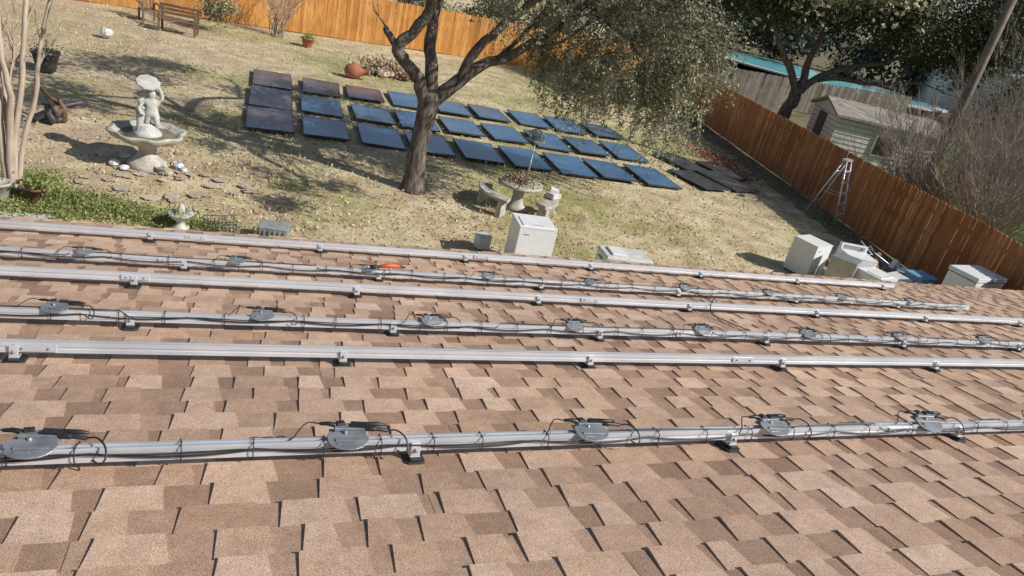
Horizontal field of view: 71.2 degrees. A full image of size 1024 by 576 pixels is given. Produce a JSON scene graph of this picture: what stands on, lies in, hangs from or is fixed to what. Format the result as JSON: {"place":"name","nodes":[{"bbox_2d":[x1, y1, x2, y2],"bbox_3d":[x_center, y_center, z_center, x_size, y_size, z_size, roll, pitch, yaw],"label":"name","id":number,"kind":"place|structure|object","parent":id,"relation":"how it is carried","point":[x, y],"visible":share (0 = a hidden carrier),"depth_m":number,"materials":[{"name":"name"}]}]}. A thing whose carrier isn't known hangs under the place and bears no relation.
{"place":"outdoors","nodes":[
{"label":"outdoors","id":0,"kind":"place"},
{"bbox_2d":[0,211,51,219],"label":"concrete path","id":1,"kind":"structure","parent":0,"point":[42,217],"depth_m":10.96,"materials":[{"name":"grey concrete"}]},
{"bbox_2d":[74,166,254,202],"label":"flagstone path","id":2,"kind":"structure","parent":0,"point":[172,195],"depth_m":13.29,"materials":[{"name":"beige stone"}]},
{"bbox_2d":[155,166,164,173],"bbox_3d":[-6.745,-2.260,13.707,0.189,0.120,0.189,3,27,-22],"label":"flower pot","id":3,"kind":"object","parent":2,"relation":"on","point":[160,170],"visible":1,"depth_m":13.67,"materials":[{"name":"white ceramic"}]},
{"bbox_2d":[0,0,1023,275],"bbox_3d":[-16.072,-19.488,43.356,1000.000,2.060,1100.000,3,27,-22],"label":"ground","id":4,"kind":"structure","parent":0,"point":[308,62],"depth_m":18.48,"materials":[{"name":"beige plant"}]},
{"bbox_2d":[0,178,11,200],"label":"garden urn","id":5,"kind":"object","parent":4,"relation":"on","point":[5,184],"visible":0.92,"depth_m":11.25,"materials":[{"name":"stone"}]},
{"bbox_2d":[12,171,55,203],"bbox_3d":[-7.618,-1.608,11.389,0.563,0.528,0.617,3,27,-22],"label":"flower pot","id":6,"kind":"object","parent":4,"relation":"on","point":[33,190],"visible":0.99,"depth_m":11.37,"materials":[{"name":"brown ceramic"}]},
{"bbox_2d":[0,0,78,194],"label":"crepe myrtle tree","id":7,"kind":"object","parent":4,"relation":"on","point":[11,160],"visible":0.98,"depth_m":11.10,"materials":[{"name":"beige plant"}]},
{"bbox_2d":[26,32,67,72],"bbox_3d":[-11.791,-5.968,17.935,1.024,1.016,1.158,-9,33,-39],"label":"black kettle planter","id":8,"kind":"object","parent":4,"relation":"on","point":[49,63],"visible":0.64,"depth_m":17.95,"materials":[{"name":"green metal"}]},
{"bbox_2d":[32,88,85,123],"bbox_3d":[-9.441,-3.724,14.884,0.928,0.637,0.495,7,25,-13],"label":"driftwood","id":9,"kind":"object","parent":4,"relation":"on","point":[54,111],"visible":0.99,"depth_m":14.79,"materials":[{"name":"brown wood"}]},
{"bbox_2d":[100,27,113,37],"bbox_3d":[-12.925,-8.152,22.831,0.372,0.353,0.335,-8,32,-39],"label":"white stone ball","id":10,"kind":"object","parent":4,"relation":"on","point":[105,32],"visible":1,"depth_m":22.73,"materials":[{"name":"white stone"}]},
{"bbox_2d":[119,153,130,162],"bbox_3d":[-7.484,-2.510,13.839,0.210,0.140,0.210,3,27,-22],"label":"flower pot","id":11,"kind":"object","parent":4,"relation":"on","point":[124,157],"visible":0.9,"depth_m":13.79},
{"bbox_2d":[106,75,186,173],"bbox_3d":[-6.900,-3.115,13.534,1.348,1.772,1.348,3,27,-22],"label":"garden fountain","id":12,"kind":"object","parent":4,"relation":"on","point":[145,134],"visible":1,"depth_m":13.43,"materials":[{"name":"stone"}]},
{"bbox_2d":[0,161,295,233],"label":"groundcover plant","id":13,"kind":"object","parent":4,"relation":"on","point":[58,197],"visible":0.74,"depth_m":11.76,"materials":[{"name":"green plant"}]},
{"bbox_2d":[108,159,187,175],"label":"landscape rocks","id":14,"kind":"object","parent":4,"relation":"on","point":[176,164],"visible":1,"depth_m":13.68,"materials":[{"name":"stone"}]},
{"bbox_2d":[136,0,160,21],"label":"garden chair","id":15,"kind":"object","parent":4,"relation":"on","point":[142,7],"visible":0.83,"depth_m":26.59,"materials":[{"name":"brown wood"}]},
{"bbox_2d":[156,2,199,36],"bbox_3d":[-12.038,-9.674,25.814,1.350,0.905,0.545,7,25,-14],"label":"park bench","id":16,"kind":"object","parent":4,"relation":"on","point":[194,23],"visible":1,"depth_m":25.85,"materials":[{"name":"brown wood"}]},
{"bbox_2d":[166,201,197,229],"bbox_3d":[-5.384,-1.181,11.714,0.497,0.450,0.488,17,25,8],"label":"planter urn","id":17,"kind":"object","parent":4,"relation":"on","point":[180,215],"visible":0.97,"depth_m":11.61,"materials":[{"name":"stone"}]},
{"bbox_2d":[203,215,236,233],"bbox_3d":[-4.860,-1.027,11.898,0.493,0.247,0.371,-1,28,-29],"label":"wire basket","id":18,"kind":"object","parent":4,"relation":"on","point":[217,230],"visible":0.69,"depth_m":11.89,"materials":[{"name":"black metal"}]},
{"bbox_2d":[195,0,248,28],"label":"garden shrub","id":19,"kind":"object","parent":4,"relation":"on","point":[212,7],"visible":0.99,"depth_m":27.21,"materials":[{"name":"green plant"}]},
{"bbox_2d":[245,105,293,133],"bbox_3d":[-6.233,-4.356,18.422,1.196,0.068,2.145,3,27,-22],"label":"solar panel","id":20,"kind":"object","parent":4,"relation":"on","point":[268,119],"visible":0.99,"depth_m":18.30,"materials":[{"name":"blue glass"}]},
{"bbox_2d":[248,85,292,110],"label":"solar panel","id":21,"kind":"object","parent":4,"relation":"on","point":[267,97],"visible":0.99,"depth_m":20.26,"materials":[{"name":"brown glass"}]},
{"bbox_2d":[252,69,292,90],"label":"solar panel","id":22,"kind":"object","parent":4,"relation":"on","point":[270,79],"visible":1,"depth_m":22.27,"materials":[{"name":"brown glass"}]},
{"bbox_2d":[254,219,290,236],"bbox_3d":[-4.070,-0.952,12.115,0.557,0.270,0.365,8,25,-11],"label":"storage crate","id":23,"kind":"object","parent":4,"relation":"on","point":[265,227],"visible":0.58,"depth_m":11.97,"materials":[{"name":"grey plastic"}]},
{"bbox_2d":[260,0,307,37],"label":"bare vine shrub","id":24,"kind":"object","parent":4,"relation":"on","point":[277,33],"visible":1,"depth_m":29.38,"materials":[{"name":"brown plant"}]},
{"bbox_2d":[298,29,317,47],"bbox_3d":[-8.230,-10.164,28.969,0.826,0.759,0.864,3,27,-22],"label":"terracotta pot","id":25,"kind":"object","parent":4,"relation":"on","point":[308,40],"visible":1,"depth_m":28.88,"materials":[{"name":"orange ceramic"}]},
{"bbox_2d":[302,77,340,97],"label":"solar panel","id":26,"kind":"object","parent":4,"relation":"on","point":[324,88],"visible":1,"depth_m":22.75,"materials":[{"name":"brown glass"}]},
{"bbox_2d":[301,94,342,117],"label":"solar panel","id":27,"kind":"object","parent":4,"relation":"on","point":[321,105],"visible":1,"depth_m":20.67,"materials":[{"name":"blue glass"}]},
{"bbox_2d":[302,115,349,140],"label":"solar panel","id":28,"kind":"object","parent":4,"relation":"on","point":[324,128],"visible":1,"depth_m":18.68,"materials":[{"name":"blue glass"}]},
{"bbox_2d":[344,63,369,78],"bbox_3d":[-5.496,-7.680,25.421,0.898,0.518,0.520,13,25,-2],"label":"clay chimenea","id":29,"kind":"object","parent":4,"relation":"on","point":[355,71],"visible":1,"depth_m":25.26,"materials":[{"name":"ceramic"}]},
{"bbox_2d":[345,85,384,102],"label":"solar panel","id":30,"kind":"object","parent":4,"relation":"on","point":[363,93],"visible":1,"depth_m":23.28,"materials":[{"name":"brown glass"}]},
{"bbox_2d":[83,0,650,79],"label":"wooden fence","id":31,"kind":"object","parent":4,"relation":"on","point":[464,41],"visible":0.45,"depth_m":33.05,"materials":[{"name":"brown wood"}]},
{"bbox_2d":[350,103,396,125],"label":"solar panel","id":32,"kind":"object","parent":4,"relation":"on","point":[372,114],"visible":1,"depth_m":21.07,"materials":[{"name":"blue glass"}]},
{"bbox_2d":[357,123,405,150],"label":"solar panel","id":33,"kind":"object","parent":4,"relation":"on","point":[380,136],"visible":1,"depth_m":19.11,"materials":[{"name":"blue glass"}]},
{"bbox_2d":[340,48,422,81],"bbox_3d":[-4.821,-8.454,27.196,3.404,1.118,2.849,3,27,-22],"label":"dry brush","id":34,"kind":"object","parent":4,"relation":"on","point":[388,65],"visible":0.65,"depth_m":27.02,"materials":[{"name":"brown plant"}]},
{"bbox_2d":[363,66,409,80],"bbox_3d":[-4.698,-8.194,27.209,1.813,0.387,1.218,11,25,-5],"label":"rock pile","id":35,"kind":"object","parent":4,"relation":"on","point":[383,72],"visible":0.66,"depth_m":26.77,"materials":[{"name":"beige stone"}]},
{"bbox_2d":[387,91,417,108],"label":"solar panel","id":36,"kind":"object","parent":4,"relation":"on","point":[400,99],"visible":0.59,"depth_m":23.79,"materials":[{"name":"blue glass"}]},
{"bbox_2d":[394,109,440,132],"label":"solar panel","id":37,"kind":"object","parent":4,"relation":"on","point":[406,119],"visible":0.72,"depth_m":21.48,"materials":[{"name":"blue glass"}]},
{"bbox_2d":[403,131,455,156],"bbox_3d":[-2.270,-3.950,19.580,1.150,0.057,1.830,4,26,-20],"label":"solar panel","id":38,"kind":"object","parent":4,"relation":"on","point":[438,145],"visible":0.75,"depth_m":19.50,"materials":[{"name":"blue glass"}]},
{"bbox_2d":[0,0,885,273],"bbox_3d":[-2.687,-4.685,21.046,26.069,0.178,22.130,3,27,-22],"label":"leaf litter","id":39,"kind":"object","parent":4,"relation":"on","point":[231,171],"visible":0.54,"depth_m":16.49,"materials":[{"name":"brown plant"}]},
{"bbox_2d":[438,101,473,116],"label":"solar panel","id":40,"kind":"object","parent":4,"relation":"on","point":[453,107],"visible":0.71,"depth_m":24.12,"materials":[{"name":"blue glass"}]},
{"bbox_2d":[438,116,485,136],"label":"solar panel","id":41,"kind":"object","parent":4,"relation":"on","point":[460,126],"visible":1,"depth_m":22.09,"materials":[{"name":"blue glass"}]},
{"bbox_2d":[453,138,505,163],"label":"solar panel","id":42,"kind":"object","parent":4,"relation":"on","point":[476,150],"visible":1,"depth_m":19.93,"materials":[{"name":"blue glass"}]},
{"bbox_2d":[473,232,492,248],"bbox_3d":[-0.568,-0.913,13.828,0.280,0.260,0.240,-3,29,-32],"label":"plastic box","id":43,"kind":"object","parent":4,"relation":"on","point":[482,240],"visible":1,"depth_m":13.75,"materials":[{"name":"white plastic"}]},
{"bbox_2d":[467,104,511,122],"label":"solar panel","id":44,"kind":"object","parent":4,"relation":"on","point":[488,113],"visible":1,"depth_m":24.72,"materials":[{"name":"blue glass"}]},
{"bbox_2d":[476,181,510,216],"bbox_3d":[-0.454,-1.968,15.950,0.452,0.437,1.198,-5,30,-35],"label":"curved stone bench","id":45,"kind":"object","parent":4,"relation":"on","point":[486,191],"visible":1,"depth_m":15.74,"materials":[{"name":"beige stone"}]},
{"bbox_2d":[480,123,529,143],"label":"solar panel","id":46,"kind":"object","parent":4,"relation":"on","point":[503,133],"visible":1,"depth_m":22.51,"materials":[{"name":"blue glass"}]},
{"bbox_2d":[494,171,542,212],"bbox_3d":[0.137,-2.165,16.273,1.127,0.799,1.169,18,25,10],"label":"round stone table","id":47,"kind":"object","parent":4,"relation":"on","point":[519,185],"visible":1,"depth_m":16.16,"materials":[{"name":"grey stone"}]},
{"bbox_2d":[526,129,547,176],"bbox_3d":[0.521,-3.408,18.361,0.420,1.360,0.420,-6,31,-37],"label":"bird feeder","id":48,"kind":"object","parent":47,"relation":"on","point":[537,135],"visible":0.93,"depth_m":18.09,"materials":[{"name":"grey metal"}]},
{"bbox_2d":[498,145,553,171],"bbox_3d":[0.371,-3.701,20.399,1.200,0.051,1.861,3,27,-22],"label":"solar panel","id":49,"kind":"object","parent":4,"relation":"on","point":[519,157],"visible":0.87,"depth_m":20.29,"materials":[{"name":"blue glass"}]},
{"bbox_2d":[507,110,551,128],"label":"solar panel","id":50,"kind":"object","parent":4,"relation":"on","point":[529,119],"visible":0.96,"depth_m":25.27,"materials":[{"name":"blue glass"}]},
{"bbox_2d":[504,213,557,255],"bbox_3d":[0.319,-0.786,13.200,0.710,0.995,0.670,6,26,-16],"label":"cooler box","id":51,"kind":"object","parent":4,"relation":"on","point":[531,234],"visible":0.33,"depth_m":12.87,"materials":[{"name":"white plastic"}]},
{"bbox_2d":[535,194,558,216],"bbox_3d":[0.790,-1.776,16.177,0.420,0.437,1.069,18,25,10],"label":"curved stone bench","id":52,"kind":"object","parent":4,"relation":"on","point":[547,207],"visible":0.84,"depth_m":15.87,"materials":[{"name":"beige stone"}]},
{"bbox_2d":[545,186,561,199],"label":"white boxes","id":53,"kind":"object","parent":52,"relation":"on","point":[553,194],"visible":1,"depth_m":16.22,"materials":[{"name":"cardboard"}]},
{"bbox_2d":[523,129,572,152],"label":"solar panel","id":54,"kind":"object","parent":4,"relation":"on","point":[553,142],"visible":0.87,"depth_m":22.75,"materials":[{"name":"blue glass"}]},
{"bbox_2d":[543,115,587,134],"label":"solar panel","id":55,"kind":"object","parent":4,"relation":"on","point":[559,124],"visible":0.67,"depth_m":25.72,"materials":[{"name":"blue glass"}]},
{"bbox_2d":[542,152,598,178],"bbox_3d":[1.685,-3.572,20.794,1.216,0.071,1.871,3,27,-22],"label":"solar panel","id":56,"kind":"object","parent":4,"relation":"on","point":[573,165],"visible":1,"depth_m":20.70,"materials":[{"name":"blue glass"}]},
{"bbox_2d":[561,136,612,156],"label":"solar panel","id":57,"kind":"object","parent":4,"relation":"on","point":[590,147],"visible":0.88,"depth_m":23.36,"materials":[{"name":"blue glass"}]},
{"bbox_2d":[579,122,625,139],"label":"solar panel","id":58,"kind":"object","parent":4,"relation":"on","point":[606,132],"visible":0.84,"depth_m":26.12,"materials":[{"name":"blue glass"}]},
{"bbox_2d":[581,158,639,182],"bbox_3d":[2.897,-3.516,21.293,1.212,0.087,1.869,3,27,-22],"label":"solar panel","id":59,"kind":"object","parent":4,"relation":"on","point":[609,170],"visible":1,"depth_m":21.18,"materials":[{"name":"blue glass"}]},
{"bbox_2d":[595,245,652,263],"bbox_3d":[2.177,-0.491,14.043,1.050,0.500,0.594,6,26,-16],"label":"cooler box","id":60,"kind":"object","parent":4,"relation":"on","point":[607,253],"visible":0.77,"depth_m":13.85,"materials":[{"name":"white plastic"}]},
{"bbox_2d":[598,141,649,162],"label":"solar panel","id":61,"kind":"object","parent":4,"relation":"on","point":[629,153],"visible":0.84,"depth_m":23.85,"materials":[{"name":"blue glass"}]},
{"bbox_2d":[623,164,681,189],"bbox_3d":[4.243,-3.385,21.702,1.192,0.060,1.856,3,27,-22],"label":"solar panel","id":62,"kind":"object","parent":4,"relation":"on","point":[655,177],"visible":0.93,"depth_m":21.58,"materials":[{"name":"blue glass"}]},
{"bbox_2d":[308,0,1023,143],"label":"bushes","id":63,"kind":"object","parent":4,"relation":"on","point":[490,11],"visible":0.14,"depth_m":47.95,"materials":[{"name":"green plant"}]},
{"bbox_2d":[372,0,963,194],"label":"oak tree","id":64,"kind":"object","parent":4,"relation":"on","point":[432,96],"visible":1,"depth_m":15.49,"materials":[{"name":"green plant"}]},
{"bbox_2d":[652,151,706,170],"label":"solar panel","id":65,"kind":"object","parent":4,"relation":"on","point":[688,165],"visible":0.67,"depth_m":24.29,"materials":[{"name":"black glass"}]},
{"bbox_2d":[668,169,730,190],"bbox_3d":[5.899,-3.418,22.601,1.100,0.080,1.801,-3,29,-32],"label":"solar panel","id":66,"kind":"object","parent":4,"relation":"on","point":[699,180],"visible":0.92,"depth_m":22.50,"materials":[{"name":"black glass"}]},
{"bbox_2d":[694,160,752,180],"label":"solar panel","id":67,"kind":"object","parent":4,"relation":"on","point":[717,167],"visible":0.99,"depth_m":24.61,"materials":[{"name":"black glass"}]},
{"bbox_2d":[655,126,793,209],"bbox_3d":[7.698,-4.537,25.934,3.383,0.476,9.488,3,27,-22],"label":"dry flower debris","id":68,"kind":"object","parent":4,"relation":"on","point":[705,153],"visible":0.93,"depth_m":26.05,"materials":[{"name":"brown plant"}]},
{"bbox_2d":[696,170,758,192],"bbox_3d":[7.013,-3.486,23.331,1.100,0.099,1.801,-5,30,-34],"label":"solar panel","id":69,"kind":"object","parent":4,"relation":"on","point":[731,183],"visible":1,"depth_m":23.25,"materials":[{"name":"black glass"}]},
{"bbox_2d":[677,57,911,113],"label":"grey wooden fence","id":70,"kind":"object","parent":4,"relation":"on","point":[805,105],"visible":0.41,"depth_m":41.63,"materials":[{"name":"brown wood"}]},
{"bbox_2d":[573,0,1023,97],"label":"background trees","id":71,"kind":"object","parent":4,"relation":"on","point":[799,42],"visible":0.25,"depth_m":53.01,"materials":[{"name":"green plant"}]},
{"bbox_2d":[783,234,832,275],"bbox_3d":[6.811,-0.707,16.514,0.630,0.853,0.630,-6,31,-37],"label":"washing machine","id":72,"kind":"object","parent":4,"relation":"on","point":[808,254],"visible":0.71,"depth_m":16.30,"materials":[{"name":"white metal"}]},
{"bbox_2d":[804,158,852,225],"bbox_3d":[9.710,-2.963,21.478,0.628,1.891,1.036,-12,35,-43],"label":"step ladder","id":73,"kind":"object","parent":4,"relation":"on","point":[847,160],"visible":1,"depth_m":21.34,"materials":[{"name":"metal"}]},
{"bbox_2d":[650,56,1023,290],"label":"wooden fence","id":74,"kind":"object","parent":4,"relation":"on","point":[913,228],"visible":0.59,"depth_m":20.81,"materials":[{"name":"brown wood"}]},
{"bbox_2d":[823,251,862,277],"bbox_3d":[7.327,-0.304,15.913,0.606,0.800,0.550,28,28,29],"label":"metal cabinet","id":75,"kind":"object","parent":4,"relation":"on","point":[842,265],"visible":0.64,"depth_m":15.66,"materials":[{"name":"beige metal"}]},
{"bbox_2d":[836,241,877,267],"bbox_3d":[7.867,-0.497,16.536,0.670,0.911,0.650,10,25,-9],"label":"clothes dryer","id":76,"kind":"object","parent":4,"relation":"on","point":[857,251],"visible":0.41,"depth_m":16.48,"materials":[{"name":"white metal"}]},
{"bbox_2d":[714,0,1023,119],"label":"oak tree","id":77,"kind":"object","parent":4,"relation":"on","point":[972,35],"visible":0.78,"depth_m":31.35,"materials":[{"name":"green plant"}]},
{"bbox_2d":[806,95,942,182],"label":"garden shed","id":78,"kind":"structure","parent":4,"relation":"on","point":[844,119],"depth_m":30.77,"materials":[{"name":"beige wood"}]},
{"bbox_2d":[812,109,899,157],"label":"windows","id":79,"kind":"structure","parent":78,"relation":"in","point":[822,115],"depth_m":30.81,"materials":[{"name":"grey glass"}]},
{"bbox_2d":[854,267,897,281],"bbox_3d":[7.994,-0.035,15.879,0.630,0.695,0.610,-3,29,-32],"label":"clothes dryer","id":80,"kind":"object","parent":4,"relation":"on","point":[872,273],"visible":0.16,"depth_m":15.69,"materials":[{"name":"white metal"}]},
{"bbox_2d":[861,241,907,273],"bbox_3d":[8.705,-0.591,17.235,1.572,0.922,1.616,3,27,-22],"label":"scrap pile","id":81,"kind":"object","parent":4,"relation":"on","point":[893,265],"visible":0.32,"depth_m":17.22,"materials":[{"name":"grey metal"}]},
{"bbox_2d":[888,271,914,282],"bbox_3d":[8.805,-0.034,16.416,0.580,0.530,0.470,-6,31,-37],"label":"white storage bin","id":82,"kind":"object","parent":4,"relation":"on","point":[900,277],"visible":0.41,"depth_m":16.27,"materials":[{"name":"plastic"}]},
{"bbox_2d":[904,270,938,284],"bbox_3d":[9.348,-0.024,16.541,0.600,0.640,0.530,0,28,-27],"label":"blue storage bin","id":83,"kind":"object","parent":4,"relation":"on","point":[920,276],"visible":0.48,"depth_m":16.33,"materials":[{"name":"plastic"}]},
{"bbox_2d":[827,68,1023,207],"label":"bare shrub","id":84,"kind":"object","parent":4,"relation":"on","point":[911,166],"visible":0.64,"depth_m":21.68,"materials":[{"name":"brown plant"}]},
{"bbox_2d":[876,106,1023,242],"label":"bare shrub","id":85,"kind":"object","parent":4,"relation":"on","point":[973,206],"visible":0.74,"depth_m":19.96,"materials":[{"name":"brown plant"}]},
{"bbox_2d":[906,55,1023,233],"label":"bare shrub","id":86,"kind":"object","parent":4,"relation":"on","point":[990,134],"visible":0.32,"depth_m":22.27,"materials":[{"name":"brown plant"}]},
{"bbox_2d":[909,63,1023,127],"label":"walls","id":87,"kind":"structure","parent":4,"relation":"on","point":[942,98],"depth_m":47.73,"materials":[{"name":"grey"}]},
{"bbox_2d":[913,67,1020,105],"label":"windows","id":88,"kind":"structure","parent":87,"relation":"attached to","point":[955,88],"depth_m":47.40,"materials":[{"name":"grey glass"}]},
{"bbox_2d":[941,25,1023,78],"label":"roof","id":89,"kind":"structure","parent":87,"relation":"on","point":[1012,75],"depth_m":46.31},
{"bbox_2d":[919,0,1016,187],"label":"utility pole","id":90,"kind":"object","parent":4,"relation":"on","point":[985,56],"visible":0.51,"depth_m":21.76,"materials":[{"name":"brown wood"}]},
{"bbox_2d":[989,0,1023,72],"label":"overhead wires","id":91,"kind":"object","parent":90,"relation":"attached to","point":[997,61],"visible":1,"depth_m":21.71,"materials":[{"name":"black plastic"}]},
{"bbox_2d":[941,265,1007,288],"bbox_3d":[10.018,0.200,15.769,1.080,1.230,0.720,0,28,-28],"label":"chest freezer","id":92,"kind":"object","parent":4,"relation":"on","point":[974,276],"visible":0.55,"depth_m":15.41,"materials":[{"name":"white metal"}]},
{"bbox_2d":[947,2,1023,229],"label":"bare shrub","id":93,"kind":"object","parent":4,"relation":"on","point":[1006,102],"visible":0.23,"depth_m":25.04,"materials":[{"name":"brown plant"}]},
{"bbox_2d":[983,13,1023,162],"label":"bare shrub","id":94,"kind":"object","parent":4,"relation":"on","point":[1012,53],"visible":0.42,"depth_m":28.30,"materials":[{"name":"brown plant"}]},
{"bbox_2d":[706,48,947,112],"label":"roof","id":95,"kind":"structure","parent":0,"point":[768,64],"depth_m":47.56,"materials":[{"name":"metal"}]},
{"bbox_2d":[835,0,985,49],"label":"sky","id":96,"kind":"structure","parent":0,"point":[949,0],"materials":[{"name":"white"}]},
{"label":"walls","id":97,"kind":"object","parent":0,"visible":0},
{"bbox_2d":[18,231,1019,575],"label":"roof deck","id":98,"kind":"structure","parent":97,"relation":"on","point":[320,373],"depth_m":2.93,"materials":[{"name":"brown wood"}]},
{"bbox_2d":[0,217,1023,575],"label":"shingles","id":99,"kind":"object","parent":98,"relation":"on","point":[902,505],"visible":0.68,"depth_m":3.05,"materials":[{"name":"brown asphalt"}]},
{"bbox_2d":[0,220,894,290],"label":"solar mounting rail","id":100,"kind":"object","parent":99,"relation":"on","point":[151,235],"visible":0.98,"depth_m":6.69,"materials":[{"name":"metal"}]},
{"bbox_2d":[0,246,969,310],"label":"solar mounting rail","id":101,"kind":"object","parent":99,"relation":"on","point":[89,253],"visible":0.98,"depth_m":5.74,"materials":[{"name":"metal"}]},
{"bbox_2d":[370,264,405,267],"bbox_3d":[-0.961,-0.169,5.581,0.293,0.045,0.039,-1,28,-29],"label":"orange hand tool","id":102,"kind":"object","parent":101,"relation":"on","point":[389,266],"visible":1,"depth_m":5.56,"materials":[{"name":"plastic"}]},
{"bbox_2d":[692,291,747,330],"bbox_3d":[1.766,0.183,6.005,0.195,0.322,1.316,12,25,-2],"label":"loose wire","id":103,"kind":"object","parent":101,"relation":"attached to","point":[715,315],"visible":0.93,"depth_m":6.00,"materials":[{"name":"black plastic"}]},
{"bbox_2d":[0,410,1023,467],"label":"solar mounting rail","id":104,"kind":"object","parent":99,"relation":"on","point":[29,446],"visible":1,"depth_m":2.69,"materials":[{"name":"metal"}]},
{"bbox_2d":[0,338,1023,372],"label":"solar mounting rail","id":105,"kind":"object","parent":99,"relation":"on","point":[15,348],"visible":1,"depth_m":3.78,"materials":[{"name":"metal"}]},
{"bbox_2d":[0,298,1023,352],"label":"solar mounting rail","id":106,"kind":"object","parent":99,"relation":"on","point":[54,309],"visible":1,"depth_m":4.32,"materials":[{"name":"metal"}]},
{"bbox_2d":[0,265,1023,327],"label":"solar mounting rail","id":107,"kind":"object","parent":99,"relation":"on","point":[134,278],"visible":1,"depth_m":5.24,"materials":[{"name":"metal"}]}
]}

